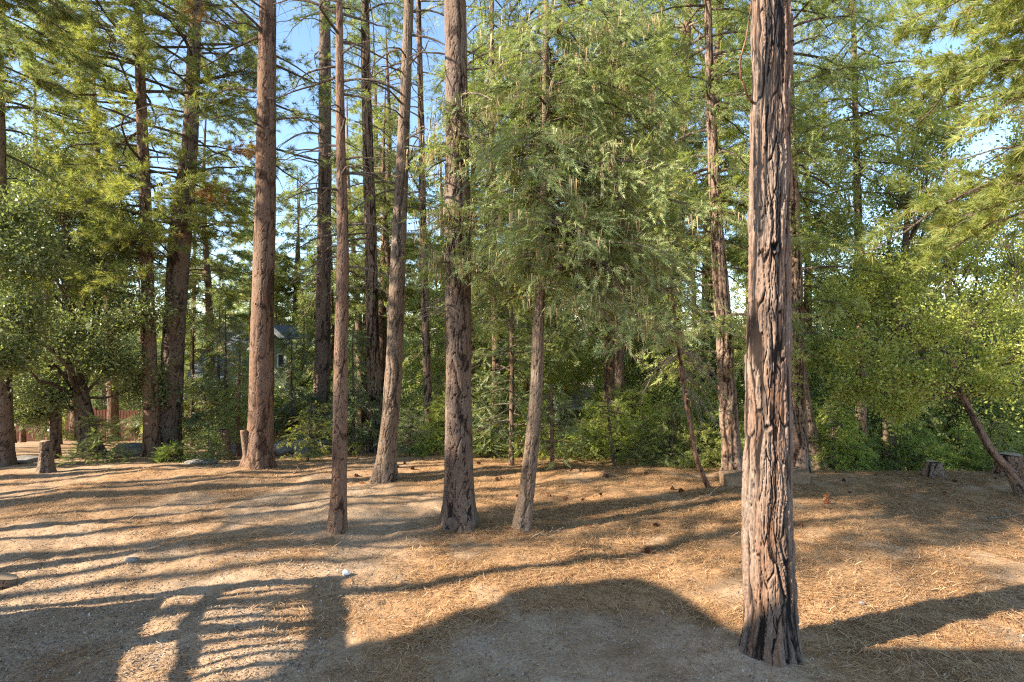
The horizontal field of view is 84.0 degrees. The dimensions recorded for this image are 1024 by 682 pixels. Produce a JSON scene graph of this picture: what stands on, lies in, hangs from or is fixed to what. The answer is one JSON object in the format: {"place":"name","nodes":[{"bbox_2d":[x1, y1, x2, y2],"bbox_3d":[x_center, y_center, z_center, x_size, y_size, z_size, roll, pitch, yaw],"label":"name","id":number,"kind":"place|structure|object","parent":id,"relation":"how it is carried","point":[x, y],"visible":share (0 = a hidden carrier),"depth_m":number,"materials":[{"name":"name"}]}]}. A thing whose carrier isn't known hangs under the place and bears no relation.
{"place":"outdoors","nodes":[
{"label":"outdoors","id":0,"kind":"place"},
{"bbox_2d":[0,388,1023,681],"bbox_3d":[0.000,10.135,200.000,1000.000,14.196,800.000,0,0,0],"label":"ground","id":1,"kind":"structure","parent":0,"point":[372,514],"depth_m":7.81,"materials":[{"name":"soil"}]},
{"bbox_2d":[35,440,56,473],"bbox_3d":[-11.774,3.026,14.303,0.510,1.048,0.573,0,0,-12],"label":"tree stump","id":2,"kind":"object","parent":1,"relation":"on","point":[46,463],"visible":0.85,"depth_m":14.22,"materials":[{"name":"brown wood"}]},
{"bbox_2d":[15,337,76,442],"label":"fir tree","id":3,"kind":"object","parent":1,"relation":"on","point":[22,434],"visible":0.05,"depth_m":25.06,"materials":[{"name":"green plant"}]},
{"bbox_2d":[41,212,61,458],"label":"pine tree","id":4,"kind":"object","parent":1,"relation":"on","point":[54,435],"visible":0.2,"depth_m":16.41,"materials":[{"name":"green plant"}]},
{"bbox_2d":[0,0,115,107],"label":"pine tree","id":5,"kind":"object","parent":1,"relation":"on","point":[50,17],"visible":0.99,"depth_m":11.81,"materials":[{"name":"green plant"}]},
{"bbox_2d":[0,1,122,466],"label":"pine tree","id":6,"kind":"object","parent":1,"relation":"on","point":[8,457],"visible":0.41,"depth_m":15.44,"materials":[{"name":"green plant"}]},
{"bbox_2d":[6,49,121,444],"bbox_3d":[-16.820,-3.548,20.666,5.526,15.302,4.930,0,0,25],"label":"pine tree","id":7,"kind":"object","parent":1,"relation":"on","point":[56,375],"visible":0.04,"depth_m":20.86,"materials":[{"name":"green plant"}]},
{"bbox_2d":[0,98,189,458],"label":"oak tree","id":8,"kind":"object","parent":1,"relation":"on","point":[23,255],"visible":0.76,"depth_m":15.80,"materials":[{"name":"green plant"}]},
{"bbox_2d":[56,51,138,440],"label":"pine tree","id":9,"kind":"object","parent":1,"relation":"on","point":[72,428],"visible":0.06,"depth_m":27.10,"materials":[{"name":"green plant"}]},
{"bbox_2d":[53,410,143,465],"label":"sapling","id":10,"kind":"object","parent":1,"relation":"on","point":[111,452],"visible":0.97,"depth_m":15.91,"materials":[{"name":"green plant"}]},
{"bbox_2d":[32,4,164,440],"bbox_3d":[-17.716,-5.243,24.860,5.693,19.944,6.315,0,0,-44],"label":"pine tree","id":11,"kind":"object","parent":1,"relation":"on","point":[111,410],"visible":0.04,"depth_m":24.76,"materials":[{"name":"green plant"}]},
{"bbox_2d":[60,175,141,439],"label":"fir tree","id":12,"kind":"object","parent":1,"relation":"on","point":[96,402],"visible":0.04,"depth_m":32.92,"materials":[{"name":"green plant"}]},
{"bbox_2d":[16,407,229,441],"bbox_3d":[-22.349,4.558,30.467,14.449,2.233,0.173,0,0,-3],"label":"fence","id":13,"kind":"object","parent":1,"relation":"on","point":[29,437],"visible":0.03,"depth_m":30.41,"materials":[{"name":"red wood"}]},
{"bbox_2d":[0,0,286,457],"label":"pine tree","id":14,"kind":"object","parent":1,"relation":"on","point":[139,150],"visible":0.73,"depth_m":16.14,"materials":[{"name":"green plant"}]},
{"bbox_2d":[100,355,205,442],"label":"fir tree","id":15,"kind":"object","parent":1,"relation":"on","point":[134,429],"visible":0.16,"depth_m":23.32,"materials":[{"name":"green plant"}]},
{"bbox_2d":[149,438,195,462],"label":"fern","id":16,"kind":"object","parent":1,"relation":"on","point":[165,451],"visible":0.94,"depth_m":16.26,"materials":[{"name":"green plant"}]},
{"bbox_2d":[55,0,306,455],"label":"pine tree","id":17,"kind":"object","parent":1,"relation":"on","point":[179,245],"visible":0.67,"depth_m":17.43,"materials":[{"name":"green plant"}]},
{"bbox_2d":[138,185,226,438],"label":"cedar tree","id":18,"kind":"object","parent":1,"relation":"on","point":[159,339],"visible":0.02,"depth_m":33.52,"materials":[{"name":"green plant"}]},
{"bbox_2d":[134,299,246,448],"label":"fir tree","id":19,"kind":"object","parent":1,"relation":"on","point":[189,382],"visible":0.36,"depth_m":20.98,"materials":[{"name":"green plant"}]},
{"bbox_2d":[132,96,253,415],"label":"pine tree","id":20,"kind":"object","parent":1,"relation":"on","point":[208,290],"visible":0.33,"depth_m":27.12,"materials":[{"name":"green plant"}]},
{"bbox_2d":[182,423,233,465],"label":"shrub","id":21,"kind":"object","parent":1,"relation":"on","point":[219,445],"visible":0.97,"depth_m":15.40,"materials":[{"name":"green plant"}]},
{"bbox_2d":[189,294,240,438],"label":"fir tree","id":22,"kind":"object","parent":1,"relation":"on","point":[218,364],"visible":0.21,"depth_m":21.89,"materials":[{"name":"green plant"}]},
{"bbox_2d":[170,307,286,455],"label":"fir tree","id":23,"kind":"object","parent":1,"relation":"on","point":[194,392],"visible":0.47,"depth_m":18.64,"materials":[{"name":"green plant"}]},
{"bbox_2d":[212,320,249,456],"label":"cedar tree","id":24,"kind":"object","parent":1,"relation":"on","point":[238,412],"visible":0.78,"depth_m":17.43,"materials":[{"name":"green plant"}]},
{"bbox_2d":[187,118,312,428],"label":"pine tree","id":25,"kind":"object","parent":1,"relation":"on","point":[237,299],"visible":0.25,"depth_m":30.06,"materials":[{"name":"green plant"}]},
{"bbox_2d":[185,324,314,439],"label":"house","id":26,"kind":"structure","parent":1,"relation":"on","point":[278,357],"depth_m":26.02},
{"bbox_2d":[153,0,370,469],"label":"pine tree","id":27,"kind":"object","parent":1,"relation":"on","point":[257,438],"visible":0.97,"depth_m":14.09,"materials":[{"name":"red plant"}]},
{"bbox_2d":[240,330,332,449],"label":"fir tree","id":28,"kind":"object","parent":1,"relation":"on","point":[304,396],"visible":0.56,"depth_m":19.96,"materials":[{"name":"green plant"}]},
{"bbox_2d":[274,163,316,324],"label":"cedar tree","id":29,"kind":"object","parent":1,"relation":"on","point":[287,245],"visible":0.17,"depth_m":31.98,"materials":[{"name":"green plant"}]},
{"bbox_2d":[274,178,317,325],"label":"pine tree","id":30,"kind":"object","parent":1,"relation":"on","point":[288,260],"visible":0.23,"depth_m":31.27,"materials":[{"name":"green plant"}]},
{"bbox_2d":[281,292,314,433],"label":"fir tree","id":31,"kind":"object","parent":1,"relation":"on","point":[300,326],"visible":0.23,"depth_m":22.86,"materials":[{"name":"green plant"}]},
{"bbox_2d":[289,252,334,326],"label":"cedar tree","id":32,"kind":"object","parent":1,"relation":"on","point":[310,259],"visible":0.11,"depth_m":29.19,"materials":[{"name":"green plant"}]},
{"bbox_2d":[277,400,347,461],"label":"sapling","id":33,"kind":"object","parent":1,"relation":"on","point":[314,428],"visible":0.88,"depth_m":16.41,"materials":[{"name":"green plant"}]},
{"bbox_2d":[275,188,367,444],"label":"fir tree","id":34,"kind":"object","parent":1,"relation":"on","point":[310,368],"visible":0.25,"depth_m":23.04,"materials":[{"name":"green plant"}]},
{"bbox_2d":[276,0,383,441],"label":"pine tree","id":35,"kind":"object","parent":1,"relation":"on","point":[322,360],"visible":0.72,"depth_m":20.43,"materials":[{"name":"green plant"}]},
{"bbox_2d":[267,0,410,534],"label":"pine tree","id":36,"kind":"object","parent":1,"relation":"on","point":[337,522],"visible":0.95,"depth_m":9.27,"materials":[{"name":"red plant"}]},
{"bbox_2d":[293,327,400,454],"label":"fir tree","id":37,"kind":"object","parent":1,"relation":"on","point":[353,415],"visible":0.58,"depth_m":18.28,"materials":[{"name":"green plant"}]},
{"bbox_2d":[310,87,404,436],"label":"pine tree","id":38,"kind":"object","parent":1,"relation":"on","point":[358,325],"visible":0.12,"depth_m":39.50,"materials":[{"name":"green plant"}]},
{"bbox_2d":[294,0,433,452],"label":"cedar tree","id":39,"kind":"object","parent":1,"relation":"on","point":[372,326],"visible":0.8,"depth_m":19.14,"materials":[{"name":"red plant"}]},
{"bbox_2d":[297,9,433,430],"bbox_3d":[-7.646,-5.796,30.003,7.255,22.823,6.540,0,0,-34],"label":"pine tree","id":40,"kind":"object","parent":1,"relation":"on","point":[364,417],"visible":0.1,"depth_m":29.56,"materials":[{"name":"green plant"}]},
{"bbox_2d":[310,13,444,411],"bbox_3d":[-5.553,-4.984,25.980,6.277,19.809,7.036,0,0,12],"label":"pine tree","id":41,"kind":"object","parent":1,"relation":"on","point":[383,330],"visible":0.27,"depth_m":25.33,"materials":[{"name":"green plant"}]},
{"bbox_2d":[331,76,436,341],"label":"pine tree","id":42,"kind":"object","parent":1,"relation":"on","point":[408,321],"visible":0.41,"depth_m":23.44,"materials":[{"name":"green plant"}]},
{"bbox_2d":[319,0,475,483],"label":"pine tree","id":43,"kind":"object","parent":1,"relation":"on","point":[385,469],"visible":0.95,"depth_m":12.90,"materials":[{"name":"brown plant"}]},
{"bbox_2d":[397,406,438,456],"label":"sapling","id":44,"kind":"object","parent":1,"relation":"on","point":[411,436],"visible":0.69,"depth_m":17.36,"materials":[{"name":"green plant"}]},
{"bbox_2d":[375,0,475,451],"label":"cedar tree","id":45,"kind":"object","parent":1,"relation":"on","point":[426,345],"visible":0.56,"depth_m":18.19,"materials":[{"name":"red plant"}]},
{"bbox_2d":[407,391,478,456],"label":"sapling","id":46,"kind":"object","parent":1,"relation":"on","point":[434,417],"visible":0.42,"depth_m":17.09,"materials":[{"name":"green plant"}]},
{"bbox_2d":[400,127,503,440],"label":"fir tree","id":47,"kind":"object","parent":1,"relation":"on","point":[418,360],"visible":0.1,"depth_m":28.41,"materials":[{"name":"green plant"}]},
{"bbox_2d":[397,0,520,533],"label":"pine tree","id":48,"kind":"object","parent":1,"relation":"on","point":[459,513],"visible":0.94,"depth_m":9.66,"materials":[{"name":"green plant"}]},
{"bbox_2d":[401,26,532,404],"bbox_3d":[-1.685,-3.509,20.825,5.257,15.443,6.116,0,0,41],"label":"cedar tree","id":49,"kind":"object","parent":1,"relation":"on","point":[439,330],"visible":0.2,"depth_m":20.36,"materials":[{"name":"green plant"}]},
{"bbox_2d":[407,43,562,434],"bbox_3d":[-1.408,-4.743,26.710,7.298,20.255,7.848,0,0,-1],"label":"cedar tree","id":50,"kind":"object","parent":1,"relation":"on","point":[500,346],"visible":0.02,"depth_m":26.29,"materials":[{"name":"green plant"}]},
{"bbox_2d":[417,0,562,452],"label":"cedar tree","id":51,"kind":"object","parent":1,"relation":"on","point":[438,90],"visible":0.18,"depth_m":17.31,"materials":[{"name":"green plant"}]},
{"bbox_2d":[471,371,519,459],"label":"sapling","id":52,"kind":"object","parent":1,"relation":"on","point":[479,400],"visible":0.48,"depth_m":16.51,"materials":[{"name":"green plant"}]},
{"bbox_2d":[471,247,564,465],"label":"fir tree","id":53,"kind":"object","parent":1,"relation":"on","point":[511,417],"visible":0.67,"depth_m":14.97,"materials":[{"name":"green plant"}]},
{"bbox_2d":[32,281,1015,470],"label":"woods","id":54,"kind":"object","parent":1,"relation":"on","point":[348,360],"visible":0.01,"depth_m":58.22,"materials":[{"name":"green plant"}]},
{"bbox_2d":[479,156,592,439],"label":"fir tree","id":55,"kind":"object","parent":1,"relation":"on","point":[573,393],"visible":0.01,"depth_m":30.71,"materials":[{"name":"green plant"}]},
{"bbox_2d":[501,396,572,461],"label":"sapling","id":56,"kind":"object","parent":1,"relation":"on","point":[519,429],"visible":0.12,"depth_m":16.39,"materials":[{"name":"green plant"}]},
{"bbox_2d":[475,77,601,411],"bbox_3d":[0.910,-3.367,22.707,5.164,15.749,6.007,0,0,45],"label":"cedar tree","id":57,"kind":"object","parent":1,"relation":"on","point":[558,378],"visible":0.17,"depth_m":22.23,"materials":[{"name":"green plant"}]},
{"bbox_2d":[509,384,592,470],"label":"fir tree","id":58,"kind":"object","parent":1,"relation":"on","point":[551,449],"visible":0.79,"depth_m":14.16,"materials":[{"name":"green plant"}]},
{"bbox_2d":[555,383,595,437],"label":"house","id":59,"kind":"structure","parent":1,"relation":"on","point":[575,412],"depth_m":37.00,"materials":[{"name":"grey"}]},
{"bbox_2d":[544,413,608,462],"bbox_3d":[1.791,2.836,16.255,2.195,1.648,2.191,0,0,0],"label":"shrub","id":60,"kind":"object","parent":1,"relation":"on","point":[582,449],"visible":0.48,"depth_m":15.92,"materials":[{"name":"green plant"}]},
{"bbox_2d":[556,399,624,462],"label":"sapling","id":61,"kind":"object","parent":1,"relation":"on","point":[603,434],"visible":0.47,"depth_m":16.06,"materials":[{"name":"green plant"}]},
{"bbox_2d":[434,0,747,531],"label":"fir tree","id":62,"kind":"object","parent":1,"relation":"on","point":[589,234],"visible":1,"depth_m":8.85,"materials":[{"name":"green plant"}]},
{"bbox_2d":[513,1,699,448],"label":"pine tree","id":63,"kind":"object","parent":1,"relation":"on","point":[609,375],"visible":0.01,"depth_m":18.91,"materials":[{"name":"green plant"}]},
{"bbox_2d":[578,383,641,466],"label":"sapling","id":64,"kind":"object","parent":1,"relation":"on","point":[621,421],"visible":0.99,"depth_m":14.65,"materials":[{"name":"green plant"}]},
{"bbox_2d":[508,0,714,455],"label":"fir tree","id":65,"kind":"object","parent":1,"relation":"on","point":[619,363],"visible":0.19,"depth_m":16.83,"materials":[{"name":"green plant"}]},
{"bbox_2d":[516,2,707,395],"bbox_3d":[4.509,-4.878,25.863,7.266,20.166,7.813,0,0,-31],"label":"cedar tree","id":66,"kind":"object","parent":1,"relation":"on","point":[593,367],"visible":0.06,"depth_m":23.95,"materials":[{"name":"green plant"}]},
{"bbox_2d":[597,387,662,458],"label":"sapling","id":67,"kind":"object","parent":1,"relation":"on","point":[645,411],"visible":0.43,"depth_m":16.50,"materials":[{"name":"green plant"}]},
{"bbox_2d":[578,366,682,432],"bbox_3d":[3.933,2.360,20.296,3.818,2.993,3.694,0,0,-3],"label":"shrub","id":68,"kind":"object","parent":1,"relation":"on","point":[662,390],"visible":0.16,"depth_m":19.70,"materials":[{"name":"green plant"}]},
{"bbox_2d":[578,157,711,453],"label":"cedar tree","id":69,"kind":"object","parent":1,"relation":"on","point":[638,347],"visible":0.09,"depth_m":22.64,"materials":[{"name":"green plant"}]},
{"bbox_2d":[609,408,680,467],"bbox_3d":[3.623,2.729,15.592,2.229,1.758,2.255,0,0,0],"label":"shrub","id":70,"kind":"object","parent":1,"relation":"on","point":[639,451],"visible":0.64,"depth_m":15.32,"materials":[{"name":"green plant"}]},
{"bbox_2d":[632,394,716,469],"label":"sapling","id":71,"kind":"object","parent":1,"relation":"on","point":[672,458],"visible":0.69,"depth_m":14.99,"materials":[{"name":"green plant"}]},
{"bbox_2d":[635,375,718,453],"bbox_3d":[5.458,2.539,19.397,3.818,2.897,3.694,0,0,-31],"label":"shrub","id":72,"kind":"object","parent":1,"relation":"on","point":[700,392],"visible":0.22,"depth_m":19.07,"materials":[{"name":"green plant"}]},
{"bbox_2d":[633,272,733,487],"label":"sapling","id":73,"kind":"object","parent":1,"relation":"on","point":[681,374],"visible":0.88,"depth_m":11.98,"materials":[{"name":"green plant"}]},
{"bbox_2d":[624,0,750,454],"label":"pine tree","id":74,"kind":"object","parent":1,"relation":"on","point":[721,124],"visible":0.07,"depth_m":24.40,"materials":[{"name":"green plant"}]},
{"bbox_2d":[660,417,721,469],"bbox_3d":[4.998,2.752,14.979,2.136,1.628,1.794,0,0,-41],"label":"shrub","id":75,"kind":"object","parent":1,"relation":"on","point":[712,432],"visible":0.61,"depth_m":14.68,"materials":[{"name":"green plant"}]},
{"bbox_2d":[658,382,744,460],"bbox_3d":[6.620,2.668,18.044,4.381,2.696,2.652,0,0,35],"label":"shrub","id":76,"kind":"object","parent":1,"relation":"on","point":[740,418],"visible":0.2,"depth_m":18.02,"materials":[{"name":"green plant"}]},
{"bbox_2d":[688,404,744,461],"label":"sapling","id":77,"kind":"object","parent":1,"relation":"on","point":[741,434],"visible":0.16,"depth_m":15.13,"materials":[{"name":"green plant"}]},
{"bbox_2d":[619,0,815,470],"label":"cedar tree","id":78,"kind":"object","parent":1,"relation":"on","point":[732,455],"visible":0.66,"depth_m":13.51,"materials":[{"name":"green plant"}]},
{"bbox_2d":[719,470,742,486],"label":"timber block","id":79,"kind":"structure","parent":1,"relation":"on","point":[727,478],"depth_m":12.16,"materials":[{"name":"brown wood"}]},
{"bbox_2d":[729,263,747,335],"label":"cedar tree","id":80,"kind":"object","parent":1,"relation":"on","point":[745,295],"visible":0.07,"depth_m":35.63,"materials":[{"name":"green plant"}]},
{"bbox_2d":[647,0,839,460],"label":"pine tree","id":81,"kind":"object","parent":1,"relation":"on","point":[694,31],"visible":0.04,"depth_m":25.88,"materials":[{"name":"green plant"}]},
{"bbox_2d":[681,308,854,446],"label":"oak tree","id":82,"kind":"object","parent":1,"relation":"on","point":[713,340],"visible":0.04,"depth_m":23.87,"materials":[{"name":"green plant"}]},
{"bbox_2d":[700,318,845,450],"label":"oak tree","id":83,"kind":"object","parent":1,"relation":"on","point":[812,377],"visible":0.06,"depth_m":19.98,"materials":[{"name":"green plant"}]},
{"bbox_2d":[738,0,812,667],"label":"cedar tree","id":84,"kind":"object","parent":1,"relation":"on","point":[770,634],"visible":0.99,"depth_m":5.63,"materials":[{"name":"brown plant"}]},
{"bbox_2d":[680,0,943,472],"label":"cedar tree","id":85,"kind":"object","parent":1,"relation":"on","point":[801,457],"visible":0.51,"depth_m":13.65,"materials":[{"name":"green plant"}]},
{"bbox_2d":[805,366,828,470],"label":"oak tree","id":86,"kind":"object","parent":1,"relation":"on","point":[812,431],"visible":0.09,"depth_m":15.11,"materials":[{"name":"brown plant"}]},
{"bbox_2d":[804,251,869,418],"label":"cedar tree","id":87,"kind":"object","parent":1,"relation":"on","point":[812,297],"visible":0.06,"depth_m":23.80,"materials":[{"name":"green plant"}]},
{"bbox_2d":[794,86,884,418],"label":"cedar tree","id":88,"kind":"object","parent":1,"relation":"on","point":[807,310],"visible":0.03,"depth_m":26.23,"materials":[{"name":"green plant"}]},
{"bbox_2d":[809,397,879,471],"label":"sapling","id":89,"kind":"object","parent":1,"relation":"on","point":[846,442],"visible":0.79,"depth_m":14.94,"materials":[{"name":"green plant"}]},
{"bbox_2d":[812,383,880,464],"bbox_3d":[10.503,3.001,19.416,4.064,3.142,4.200,0,0,19],"label":"shrub","id":90,"kind":"object","parent":1,"relation":"on","point":[828,424],"visible":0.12,"depth_m":18.71,"materials":[{"name":"green plant"}]},
{"bbox_2d":[821,431,895,471],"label":"sapling","id":91,"kind":"object","parent":1,"relation":"on","point":[859,463],"visible":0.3,"depth_m":15.28,"materials":[{"name":"green plant"}]},
{"bbox_2d":[791,0,967,469],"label":"cedar tree","id":92,"kind":"object","parent":1,"relation":"on","point":[855,112],"visible":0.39,"depth_m":15.44,"materials":[{"name":"green plant"}]},
{"bbox_2d":[852,306,969,469],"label":"cedar tree","id":93,"kind":"object","parent":1,"relation":"on","point":[934,422],"visible":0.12,"depth_m":18.94,"materials":[{"name":"green plant"}]},
{"bbox_2d":[800,33,1023,470],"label":"oak tree","id":94,"kind":"object","parent":1,"relation":"on","point":[928,140],"visible":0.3,"depth_m":15.68,"materials":[{"name":"green plant"}]},
{"bbox_2d":[803,189,1023,496],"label":"oak tree","id":95,"kind":"object","parent":1,"relation":"on","point":[894,405],"visible":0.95,"depth_m":11.83,"materials":[{"name":"green plant"}]},
{"bbox_2d":[871,420,968,471],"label":"sapling","id":96,"kind":"object","parent":1,"relation":"on","point":[917,449],"visible":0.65,"depth_m":15.36,"materials":[{"name":"green plant"}]},
{"bbox_2d":[854,387,989,469],"bbox_3d":[14.476,3.144,19.971,4.820,3.163,2.917,0,0,20],"label":"shrub","id":97,"kind":"object","parent":1,"relation":"on","point":[943,417],"visible":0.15,"depth_m":19.61,"materials":[{"name":"green plant"}]},
{"bbox_2d":[831,0,1023,273],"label":"pine tree","id":98,"kind":"object","parent":1,"relation":"on","point":[997,60],"visible":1,"depth_m":10.06,"materials":[{"name":"green plant"}]},
{"bbox_2d":[920,460,946,478],"bbox_3d":[10.029,3.163,13.569,0.697,0.608,0.695,0,0,0],"label":"tree stump","id":99,"kind":"object","parent":1,"relation":"on","point":[932,469],"visible":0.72,"depth_m":13.41,"materials":[{"name":"grey wood"}]},
{"bbox_2d":[870,302,1023,452],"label":"oak tree","id":100,"kind":"object","parent":1,"relation":"on","point":[981,408],"visible":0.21,"depth_m":19.05,"materials":[{"name":"green plant"}]},
{"bbox_2d":[917,422,995,472],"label":"sapling","id":101,"kind":"object","parent":1,"relation":"on","point":[969,439],"visible":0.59,"depth_m":15.33,"materials":[{"name":"green plant"}]},
{"bbox_2d":[914,115,1022,332],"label":"pine tree","id":102,"kind":"object","parent":1,"relation":"on","point":[962,265],"visible":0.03,"depth_m":33.55,"materials":[{"name":"green plant"}]},
{"bbox_2d":[957,418,1023,471],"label":"sapling","id":103,"kind":"object","parent":1,"relation":"on","point":[1009,432],"visible":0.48,"depth_m":15.10,"materials":[{"name":"green plant"}]},
{"bbox_2d":[984,381,1023,453],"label":"shrub","id":104,"kind":"object","parent":1,"relation":"on","point":[1011,418],"visible":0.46,"depth_m":18.32,"materials":[{"name":"green plant"}]},
{"bbox_2d":[987,452,1023,480],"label":"tree stump","id":105,"kind":"object","parent":1,"relation":"on","point":[1015,461],"visible":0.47,"depth_m":13.37,"materials":[{"name":"brown wood"}]},
{"bbox_2d":[5,0,1023,329],"label":"sky","id":106,"kind":"structure","parent":0,"point":[301,42],"materials":[{"name":"blue"}]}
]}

